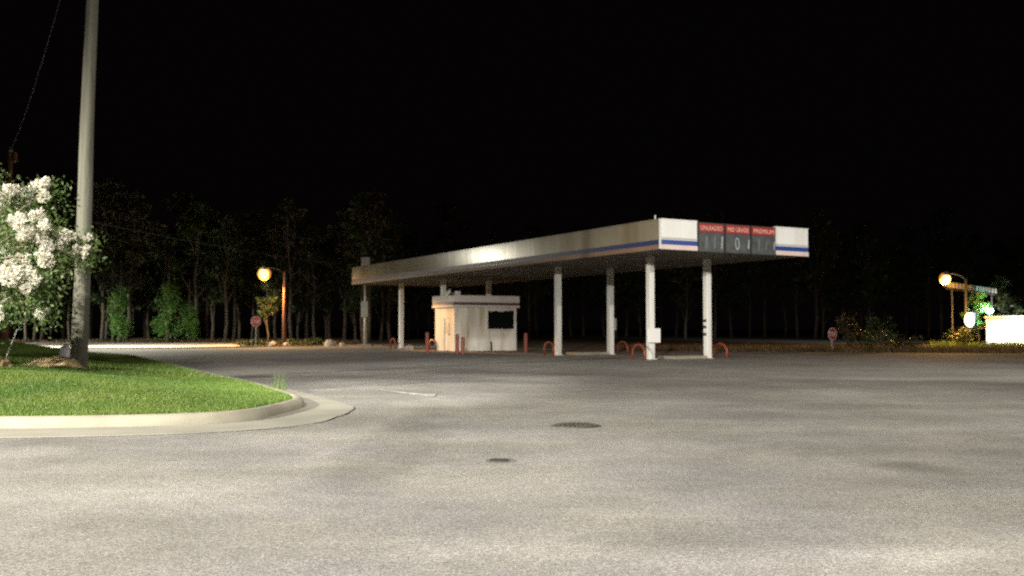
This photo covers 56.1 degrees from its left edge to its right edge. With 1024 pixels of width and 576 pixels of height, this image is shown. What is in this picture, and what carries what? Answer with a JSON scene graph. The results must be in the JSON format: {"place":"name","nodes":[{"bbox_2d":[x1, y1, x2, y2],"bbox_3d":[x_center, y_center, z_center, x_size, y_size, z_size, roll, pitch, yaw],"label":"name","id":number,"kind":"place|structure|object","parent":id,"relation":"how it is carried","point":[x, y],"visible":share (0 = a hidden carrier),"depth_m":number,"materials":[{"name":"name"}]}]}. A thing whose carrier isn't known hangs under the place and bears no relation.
{"place":"outdoors","nodes":[
{"label":"outdoors","id":0,"kind":"place"},
{"bbox_2d":[30,343,250,347],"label":"road","id":1,"kind":"structure","parent":0,"point":[125,345],"depth_m":80.55,"materials":[{"name":"grey asphalt"}]},
{"bbox_2d":[0,340,292,415],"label":"lawn","id":2,"kind":"structure","parent":0,"point":[81,393],"depth_m":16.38,"materials":[{"name":"plant"}]},
{"bbox_2d":[1,147,16,340],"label":"utility pole","id":3,"kind":"object","parent":2,"relation":"on","point":[12,157],"visible":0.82,"depth_m":58.24,"materials":[{"name":"brown wood"}]},
{"bbox_2d":[0,150,110,343],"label":"flowering tree","id":4,"kind":"object","parent":2,"relation":"on","point":[23,275],"visible":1,"depth_m":19.50,"materials":[{"name":"white plant"}]},
{"bbox_2d":[24,355,88,368],"bbox_3d":[-11.684,1.974,24.738,2.300,0.475,1.700,0,-2,0],"label":"earth mound","id":5,"kind":"object","parent":2,"relation":"on","point":[56,361],"visible":0.45,"depth_m":24.47,"materials":[{"name":"brown soil"}]},
{"bbox_2d":[70,0,98,367],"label":"utility pole","id":6,"kind":"object","parent":2,"relation":"on","point":[80,330],"visible":0.84,"depth_m":25.02,"materials":[{"name":"grey wood"}]},
{"bbox_2d":[232,339,268,345],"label":"shrub","id":7,"kind":"object","parent":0,"point":[259,342],"visible":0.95,"depth_m":77.61,"materials":[{"name":"green plant"}]},
{"bbox_2d":[1,329,1008,352],"bbox_3d":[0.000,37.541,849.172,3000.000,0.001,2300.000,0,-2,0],"label":"ground","id":8,"kind":"structure","parent":0,"point":[593,339],"depth_m":180.95,"materials":[{"name":"soil"}]},
{"bbox_2d":[31,196,72,340],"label":"woodland tree","id":9,"kind":"object","parent":8,"relation":"on","point":[61,214],"visible":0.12,"depth_m":102.71,"materials":[{"name":"green plant"}]},
{"bbox_2d":[37,264,72,340],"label":"woodland tree","id":10,"kind":"object","parent":8,"relation":"on","point":[55,311],"visible":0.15,"depth_m":102.45,"materials":[{"name":"green plant"}]},
{"bbox_2d":[53,217,75,339],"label":"woodland tree","id":11,"kind":"object","parent":8,"relation":"on","point":[70,281],"visible":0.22,"depth_m":102.35,"materials":[{"name":"green plant"}]},
{"bbox_2d":[73,232,107,338],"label":"woodland tree","id":12,"kind":"object","parent":8,"relation":"on","point":[90,319],"visible":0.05,"depth_m":106.28,"materials":[{"name":"green plant"}]},
{"bbox_2d":[91,175,130,342],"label":"woodland tree","id":13,"kind":"object","parent":8,"relation":"on","point":[110,183],"visible":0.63,"depth_m":100.22,"materials":[{"name":"green plant"}]},
{"bbox_2d":[90,213,136,340],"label":"woodland tree","id":14,"kind":"object","parent":8,"relation":"on","point":[96,297],"visible":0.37,"depth_m":101.19,"materials":[{"name":"green plant"}]},
{"bbox_2d":[99,228,132,341],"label":"woodland tree","id":15,"kind":"object","parent":8,"relation":"on","point":[109,285],"visible":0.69,"depth_m":99.34,"materials":[{"name":"green plant"}]},
{"bbox_2d":[104,260,134,342],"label":"vine covered tree","id":16,"kind":"object","parent":8,"relation":"on","point":[120,322],"visible":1,"depth_m":97.12,"materials":[{"name":"green plant"}]},
{"bbox_2d":[97,188,166,341],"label":"woodland tree","id":17,"kind":"object","parent":8,"relation":"on","point":[135,259],"visible":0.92,"depth_m":100.18,"materials":[{"name":"green plant"}]},
{"bbox_2d":[116,243,155,339],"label":"woodland tree","id":18,"kind":"object","parent":8,"relation":"on","point":[146,290],"visible":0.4,"depth_m":105.66,"materials":[{"name":"green plant"}]},
{"bbox_2d":[132,255,158,338],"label":"woodland tree","id":19,"kind":"object","parent":8,"relation":"on","point":[145,311],"visible":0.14,"depth_m":110.51,"materials":[{"name":"green plant"}]},
{"bbox_2d":[133,223,161,338],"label":"woodland tree","id":20,"kind":"object","parent":8,"relation":"on","point":[148,297],"visible":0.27,"depth_m":107.56,"materials":[{"name":"green plant"}]},
{"bbox_2d":[135,228,191,340],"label":"woodland tree","id":21,"kind":"object","parent":8,"relation":"on","point":[157,254],"visible":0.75,"depth_m":101.78,"materials":[{"name":"green plant"}]},
{"bbox_2d":[149,259,182,342],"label":"vine covered tree","id":22,"kind":"object","parent":8,"relation":"on","point":[170,295],"visible":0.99,"depth_m":97.75,"materials":[{"name":"green plant"}]},
{"bbox_2d":[151,239,186,338],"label":"woodland tree","id":23,"kind":"object","parent":8,"relation":"on","point":[174,252],"visible":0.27,"depth_m":104.22,"materials":[{"name":"green plant"}]},
{"bbox_2d":[0,337,359,345],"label":"rough grass","id":24,"kind":"structure","parent":8,"relation":"on","point":[156,340],"depth_m":99.28,"materials":[{"name":"plant"}]},
{"bbox_2d":[155,190,208,339],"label":"woodland tree","id":25,"kind":"object","parent":8,"relation":"on","point":[186,197],"visible":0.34,"depth_m":105.85,"materials":[{"name":"green plant"}]},
{"bbox_2d":[174,279,200,342],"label":"vine covered tree","id":26,"kind":"object","parent":8,"relation":"on","point":[189,319],"visible":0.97,"depth_m":99.21,"materials":[{"name":"green plant"}]},
{"bbox_2d":[164,200,223,341],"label":"woodland tree","id":27,"kind":"object","parent":8,"relation":"on","point":[191,225],"visible":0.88,"depth_m":101.29,"materials":[{"name":"green plant"}]},
{"bbox_2d":[177,242,216,337],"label":"woodland tree","id":28,"kind":"object","parent":8,"relation":"on","point":[199,302],"visible":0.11,"depth_m":107.89,"materials":[{"name":"green plant"}]},
{"bbox_2d":[184,199,230,339],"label":"woodland tree","id":29,"kind":"object","parent":8,"relation":"on","point":[214,215],"visible":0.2,"depth_m":103.93,"materials":[{"name":"green plant"}]},
{"bbox_2d":[184,219,242,339],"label":"woodland tree","id":30,"kind":"object","parent":8,"relation":"on","point":[212,300],"visible":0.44,"depth_m":103.31,"materials":[{"name":"green plant"}]},
{"bbox_2d":[204,216,244,341],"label":"woodland tree","id":31,"kind":"object","parent":8,"relation":"on","point":[214,271],"visible":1,"depth_m":99.70,"materials":[{"name":"green plant"}]},
{"bbox_2d":[57,345,398,348],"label":"kerb","id":32,"kind":"structure","parent":8,"relation":"on","point":[226,347],"depth_m":71.64,"materials":[{"name":"concrete"}]},
{"bbox_2d":[214,207,257,339],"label":"woodland tree","id":33,"kind":"object","parent":8,"relation":"on","point":[237,215],"visible":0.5,"depth_m":104.51,"materials":[{"name":"green plant"}]},
{"bbox_2d":[213,226,265,338],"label":"woodland tree","id":34,"kind":"object","parent":8,"relation":"on","point":[238,305],"visible":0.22,"depth_m":109.71,"materials":[{"name":"green plant"}]},
{"bbox_2d":[236,234,270,339],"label":"woodland tree","id":35,"kind":"object","parent":8,"relation":"on","point":[244,298],"visible":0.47,"depth_m":107.02,"materials":[{"name":"green plant"}]},
{"bbox_2d":[235,210,280,338],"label":"woodland tree","id":36,"kind":"object","parent":8,"relation":"on","point":[253,218],"visible":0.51,"depth_m":106.46,"materials":[{"name":"green plant"}]},
{"bbox_2d":[245,240,288,339],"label":"woodland tree","id":37,"kind":"object","parent":8,"relation":"on","point":[269,322],"visible":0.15,"depth_m":109.71,"materials":[{"name":"green plant"}]},
{"bbox_2d":[255,282,282,344],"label":"orange lit tree","id":38,"kind":"object","parent":8,"relation":"on","point":[267,307],"visible":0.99,"depth_m":85.84,"materials":[{"name":"green plant"}]},
{"bbox_2d":[258,266,285,345],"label":"street lamp","id":39,"kind":"object","parent":8,"relation":"on","point":[264,272],"visible":1,"depth_m":81.21,"materials":[{"name":"brown metal"}]},
{"bbox_2d":[254,227,296,339],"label":"woodland tree","id":40,"kind":"object","parent":8,"relation":"on","point":[267,262],"visible":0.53,"depth_m":100.90,"materials":[{"name":"green plant"}]},
{"bbox_2d":[261,197,317,338],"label":"woodland tree","id":41,"kind":"object","parent":8,"relation":"on","point":[288,207],"visible":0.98,"depth_m":100.48,"materials":[{"name":"green plant"}]},
{"bbox_2d":[281,243,320,339],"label":"woodland tree","id":42,"kind":"object","parent":8,"relation":"on","point":[298,307],"visible":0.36,"depth_m":106.37,"materials":[{"name":"green plant"}]},
{"bbox_2d":[286,219,325,338],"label":"woodland tree","id":43,"kind":"object","parent":8,"relation":"on","point":[306,224],"visible":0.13,"depth_m":112.24,"materials":[{"name":"green plant"}]},
{"bbox_2d":[289,225,337,337],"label":"woodland tree","id":44,"kind":"object","parent":8,"relation":"on","point":[310,231],"visible":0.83,"depth_m":103.01,"materials":[{"name":"green plant"}]},
{"bbox_2d":[302,241,347,340],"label":"woodland tree","id":45,"kind":"object","parent":8,"relation":"on","point":[323,305],"visible":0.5,"depth_m":109.90,"materials":[{"name":"green plant"}]},
{"bbox_2d":[314,238,350,338],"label":"woodland tree","id":46,"kind":"object","parent":8,"relation":"on","point":[326,297],"visible":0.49,"depth_m":109.84,"materials":[{"name":"green plant"}]},
{"bbox_2d":[324,205,360,340],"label":"woodland tree","id":47,"kind":"object","parent":8,"relation":"on","point":[342,249],"visible":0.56,"depth_m":103.75,"materials":[{"name":"green plant"}]},
{"bbox_2d":[336,245,376,339],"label":"woodland tree","id":48,"kind":"object","parent":8,"relation":"on","point":[354,294],"visible":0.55,"depth_m":102.03,"materials":[{"name":"green plant"}]},
{"bbox_2d":[339,192,386,342],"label":"woodland tree","id":49,"kind":"object","parent":8,"relation":"on","point":[360,244],"visible":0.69,"depth_m":98.72,"materials":[{"name":"green plant"}]},
{"bbox_2d":[357,257,372,345],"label":"light pole","id":50,"kind":"object","parent":8,"relation":"on","point":[365,261],"visible":0.77,"depth_m":79.27,"materials":[{"name":"metal"}]},
{"bbox_2d":[344,185,392,342],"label":"woodland tree","id":51,"kind":"object","parent":8,"relation":"on","point":[375,204],"visible":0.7,"depth_m":98.58,"materials":[{"name":"green plant"}]},
{"bbox_2d":[371,222,407,341],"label":"woodland tree","id":52,"kind":"object","parent":8,"relation":"on","point":[374,302],"visible":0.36,"depth_m":107.03,"materials":[{"name":"green plant"}]},
{"bbox_2d":[374,207,410,341],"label":"woodland tree","id":53,"kind":"object","parent":8,"relation":"on","point":[387,216],"visible":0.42,"depth_m":107.38,"materials":[{"name":"green plant"}]},
{"bbox_2d":[394,232,422,337],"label":"woodland tree","id":54,"kind":"object","parent":8,"relation":"on","point":[409,244],"visible":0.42,"depth_m":144.07,"materials":[{"name":"green plant"}]},
{"bbox_2d":[410,240,440,337],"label":"woodland tree","id":55,"kind":"object","parent":8,"relation":"on","point":[428,246],"visible":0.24,"depth_m":159.62,"materials":[{"name":"green plant"}]},
{"bbox_2d":[459,242,494,295],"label":"woodland tree","id":56,"kind":"object","parent":8,"relation":"on","point":[467,290],"visible":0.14,"depth_m":142.58,"materials":[{"name":"green plant"}]},
{"bbox_2d":[486,228,513,295],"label":"woodland tree","id":57,"kind":"object","parent":8,"relation":"on","point":[496,236],"visible":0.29,"depth_m":141.87,"materials":[{"name":"green plant"}]},
{"bbox_2d":[485,238,526,308],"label":"woodland tree","id":58,"kind":"object","parent":8,"relation":"on","point":[517,289],"visible":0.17,"depth_m":144.19,"materials":[{"name":"green plant"}]},
{"bbox_2d":[542,278,578,318],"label":"woodland tree","id":59,"kind":"object","parent":8,"relation":"on","point":[550,299],"visible":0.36,"depth_m":167.72,"materials":[{"name":"green plant"}]},
{"bbox_2d":[562,276,585,336],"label":"woodland tree","id":60,"kind":"object","parent":8,"relation":"on","point":[573,286],"visible":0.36,"depth_m":174.45,"materials":[{"name":"green plant"}]},
{"bbox_2d":[581,274,628,336],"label":"woodland tree","id":61,"kind":"object","parent":8,"relation":"on","point":[595,284],"visible":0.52,"depth_m":171.56,"materials":[{"name":"green plant"}]},
{"bbox_2d":[602,272,629,337],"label":"woodland tree","id":62,"kind":"object","parent":8,"relation":"on","point":[622,286],"visible":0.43,"depth_m":149.54,"materials":[{"name":"green plant"}]},
{"bbox_2d":[616,271,642,336],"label":"woodland tree","id":63,"kind":"object","parent":8,"relation":"on","point":[630,296],"visible":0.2,"depth_m":166.93,"materials":[{"name":"green plant"}]},
{"bbox_2d":[623,271,656,337],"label":"woodland tree","id":64,"kind":"object","parent":8,"relation":"on","point":[639,297],"visible":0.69,"depth_m":151.91,"materials":[{"name":"green plant"}]},
{"bbox_2d":[654,269,674,336],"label":"woodland tree","id":65,"kind":"object","parent":8,"relation":"on","point":[666,299],"visible":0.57,"depth_m":177.62,"materials":[{"name":"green plant"}]},
{"bbox_2d":[665,210,699,336],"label":"woodland tree","id":66,"kind":"object","parent":8,"relation":"on","point":[677,215],"visible":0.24,"depth_m":164.45,"materials":[{"name":"green plant"}]},
{"bbox_2d":[665,266,702,338],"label":"woodland tree","id":67,"kind":"object","parent":8,"relation":"on","point":[677,282],"visible":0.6,"depth_m":138.86,"materials":[{"name":"green plant"}]},
{"bbox_2d":[691,265,716,308],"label":"woodland tree","id":68,"kind":"object","parent":8,"relation":"on","point":[698,284],"visible":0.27,"depth_m":162.35,"materials":[{"name":"green plant"}]},
{"bbox_2d":[695,210,738,337],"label":"woodland tree","id":69,"kind":"object","parent":8,"relation":"on","point":[718,217],"visible":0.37,"depth_m":149.66,"materials":[{"name":"green plant"}]},
{"bbox_2d":[711,263,751,336],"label":"woodland tree","id":70,"kind":"object","parent":8,"relation":"on","point":[741,268],"visible":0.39,"depth_m":162.62,"materials":[{"name":"green plant"}]},
{"bbox_2d":[732,261,766,337],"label":"woodland tree","id":71,"kind":"object","parent":8,"relation":"on","point":[742,284],"visible":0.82,"depth_m":152.73,"materials":[{"name":"green plant"}]},
{"bbox_2d":[765,258,802,337],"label":"woodland tree","id":72,"kind":"object","parent":8,"relation":"on","point":[775,274],"visible":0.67,"depth_m":159.44,"materials":[{"name":"green plant"}]},
{"bbox_2d":[778,257,814,337],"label":"woodland tree","id":73,"kind":"object","parent":8,"relation":"on","point":[799,285],"visible":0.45,"depth_m":149.28,"materials":[{"name":"green plant"}]},
{"bbox_2d":[789,208,846,338],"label":"woodland tree","id":74,"kind":"object","parent":8,"relation":"on","point":[822,269],"visible":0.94,"depth_m":139.09,"materials":[{"name":"green plant"}]},
{"bbox_2d":[799,254,841,337],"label":"woodland tree","id":75,"kind":"object","parent":8,"relation":"on","point":[833,297],"visible":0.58,"depth_m":150.57,"materials":[{"name":"green plant"}]},
{"bbox_2d":[826,231,863,336],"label":"woodland tree","id":76,"kind":"object","parent":8,"relation":"on","point":[843,268],"visible":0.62,"depth_m":166.79,"materials":[{"name":"green plant"}]},
{"bbox_2d":[834,311,860,348],"bbox_3d":[21.939,2.723,63.092,1.776,2.869,1.390,0,-2,0],"label":"shrub","id":77,"kind":"object","parent":8,"relation":"on","point":[842,323],"visible":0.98,"depth_m":63.00,"materials":[{"name":"green plant"}]},
{"bbox_2d":[838,221,876,335],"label":"woodland tree","id":78,"kind":"object","parent":8,"relation":"on","point":[861,226],"visible":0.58,"depth_m":165.94,"materials":[{"name":"green plant"}]},
{"bbox_2d":[849,324,885,347],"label":"shrub","id":79,"kind":"object","parent":8,"relation":"on","point":[860,336],"visible":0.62,"depth_m":66.03,"materials":[{"name":"green plant"}]},
{"bbox_2d":[846,233,895,337],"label":"woodland tree","id":80,"kind":"object","parent":8,"relation":"on","point":[870,284],"visible":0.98,"depth_m":141.12,"materials":[{"name":"green plant"}]},
{"bbox_2d":[863,312,897,351],"bbox_3d":[22.851,2.769,59.925,2.196,2.513,1.819,0,-2,0],"label":"shrub","id":81,"kind":"object","parent":8,"relation":"on","point":[870,332],"visible":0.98,"depth_m":59.66,"materials":[{"name":"green plant"}]},
{"bbox_2d":[877,331,924,349],"bbox_3d":[25.102,3.446,61.949,2.988,1.361,1.804,0,-2,0],"label":"shrub","id":82,"kind":"object","parent":8,"relation":"on","point":[901,343],"visible":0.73,"depth_m":62.00,"materials":[{"name":"green plant"}]},
{"bbox_2d":[939,271,968,340],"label":"street lamp","id":83,"kind":"object","parent":8,"relation":"on","point":[944,277],"visible":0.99,"depth_m":79.08,"materials":[{"name":"brown metal"}]},
{"bbox_2d":[942,325,977,344],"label":"shrub","id":84,"kind":"object","parent":8,"relation":"on","point":[961,334],"visible":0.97,"depth_m":74.17,"materials":[{"name":"green plant"}]},
{"bbox_2d":[938,232,983,336],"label":"woodland tree","id":85,"kind":"object","parent":8,"relation":"on","point":[959,243],"visible":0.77,"depth_m":154.12,"materials":[{"name":"green plant"}]},
{"bbox_2d":[943,282,996,340],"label":"awning","id":86,"kind":"object","parent":8,"relation":"on","point":[971,287],"visible":0.88,"depth_m":80.79,"materials":[{"name":"brown metal"}]},
{"bbox_2d":[923,339,1023,347],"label":"long grass","id":87,"kind":"structure","parent":8,"relation":"on","point":[996,344],"depth_m":74.68,"materials":[{"name":"green plant"}]},
{"bbox_2d":[955,233,994,336],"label":"woodland tree","id":88,"kind":"object","parent":8,"relation":"on","point":[983,270],"visible":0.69,"depth_m":162.32,"materials":[{"name":"green plant"}]},
{"bbox_2d":[960,291,993,342],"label":"yard tree","id":89,"kind":"object","parent":8,"relation":"on","point":[977,304],"visible":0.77,"depth_m":80.77,"materials":[{"name":"green plant"}]},
{"bbox_2d":[980,239,1012,312],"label":"woodland tree","id":90,"kind":"object","parent":8,"relation":"on","point":[993,247],"visible":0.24,"depth_m":173.17,"materials":[{"name":"green plant"}]},
{"bbox_2d":[983,316,1023,343],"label":"shed","id":91,"kind":"structure","parent":8,"relation":"on","point":[1005,328],"depth_m":79.33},
{"bbox_2d":[983,243,1023,315],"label":"woodland tree","id":92,"kind":"object","parent":8,"relation":"on","point":[998,252],"visible":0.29,"depth_m":170.00,"materials":[{"name":"green plant"}]},
{"bbox_2d":[986,275,1023,315],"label":"yard tree","id":93,"kind":"object","parent":8,"relation":"on","point":[1000,305],"visible":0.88,"depth_m":91.54,"materials":[{"name":"green plant"}]},
{"bbox_2d":[1002,234,1023,315],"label":"woodland tree","id":94,"kind":"object","parent":8,"relation":"on","point":[1019,274],"visible":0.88,"depth_m":157.13,"materials":[{"name":"green plant"}]},
{"bbox_2d":[0,346,1023,575],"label":"parking lot","id":95,"kind":"structure","parent":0,"point":[812,464],"depth_m":9.37,"materials":[{"name":"grey asphalt"}]},
{"bbox_2d":[0,351,303,427],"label":"kerb","id":96,"kind":"structure","parent":95,"relation":"on","point":[295,402],"depth_m":14.04,"materials":[{"name":"concrete"}]},
{"bbox_2d":[0,358,353,437],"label":"gutter","id":97,"kind":"object","parent":95,"relation":"on","point":[315,409],"visible":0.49,"depth_m":13.87,"materials":[{"name":"concrete"}]},
{"bbox_2d":[432,289,519,350],"bbox_3d":[-2.507,2.139,63.297,5.134,3.940,3.228,1,-3,-29],"label":"kiosk","id":98,"kind":"object","parent":95,"relation":"on","point":[482,323],"visible":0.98,"depth_m":62.10,"materials":[{"name":"paint"}]},
{"bbox_2d":[444,318,449,350],"bbox_3d":[-4.164,2.996,61.908,0.100,2.070,0.880,1,-3,-29],"label":"door","id":99,"kind":"structure","parent":98,"relation":"in","point":[446,320],"depth_m":61.93,"materials":[{"name":"paint"}]},
{"bbox_2d":[487,308,515,330],"bbox_3d":[-0.711,2.059,62.688,2.110,1.470,0.140,1,-3,-29],"label":"window","id":100,"kind":"structure","parent":98,"relation":"in","point":[499,319],"depth_m":62.72,"materials":[{"name":"glass"}]},
{"bbox_2d":[551,422,600,428],"bbox_3d":[0.936,2.009,14.038,0.740,0.038,0.740,0,-2,0],"label":"manhole cover","id":101,"kind":"object","parent":95,"relation":"on","point":[575,425],"visible":1,"depth_m":13.91,"materials":[{"name":"metal"}]},
{"bbox_2d":[352,215,808,359],"bbox_3d":[0.792,0.710,58.146,8.560,6.360,37.300,1,-3,-29],"label":"station canopy","id":102,"kind":"object","parent":95,"relation":"on","point":[649,247],"visible":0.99,"depth_m":46.73,"materials":[{"name":"white metal"}]},
{"bbox_2d":[0,0,1023,328],"label":"sky","id":103,"kind":"structure","parent":0,"point":[555,115],"materials":[{"name":"black"}]},
{"bbox_2d":[658,355,707,358],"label":"pump island","id":104,"kind":"structure","parent":0,"point":[683,357],"depth_m":45.03,"materials":[{"name":"concrete"}]},
{"bbox_2d":[616,342,1023,353],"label":"dry grass","id":105,"kind":"structure","parent":0,"point":[836,348],"depth_m":61.06,"materials":[{"name":"brown plant"}]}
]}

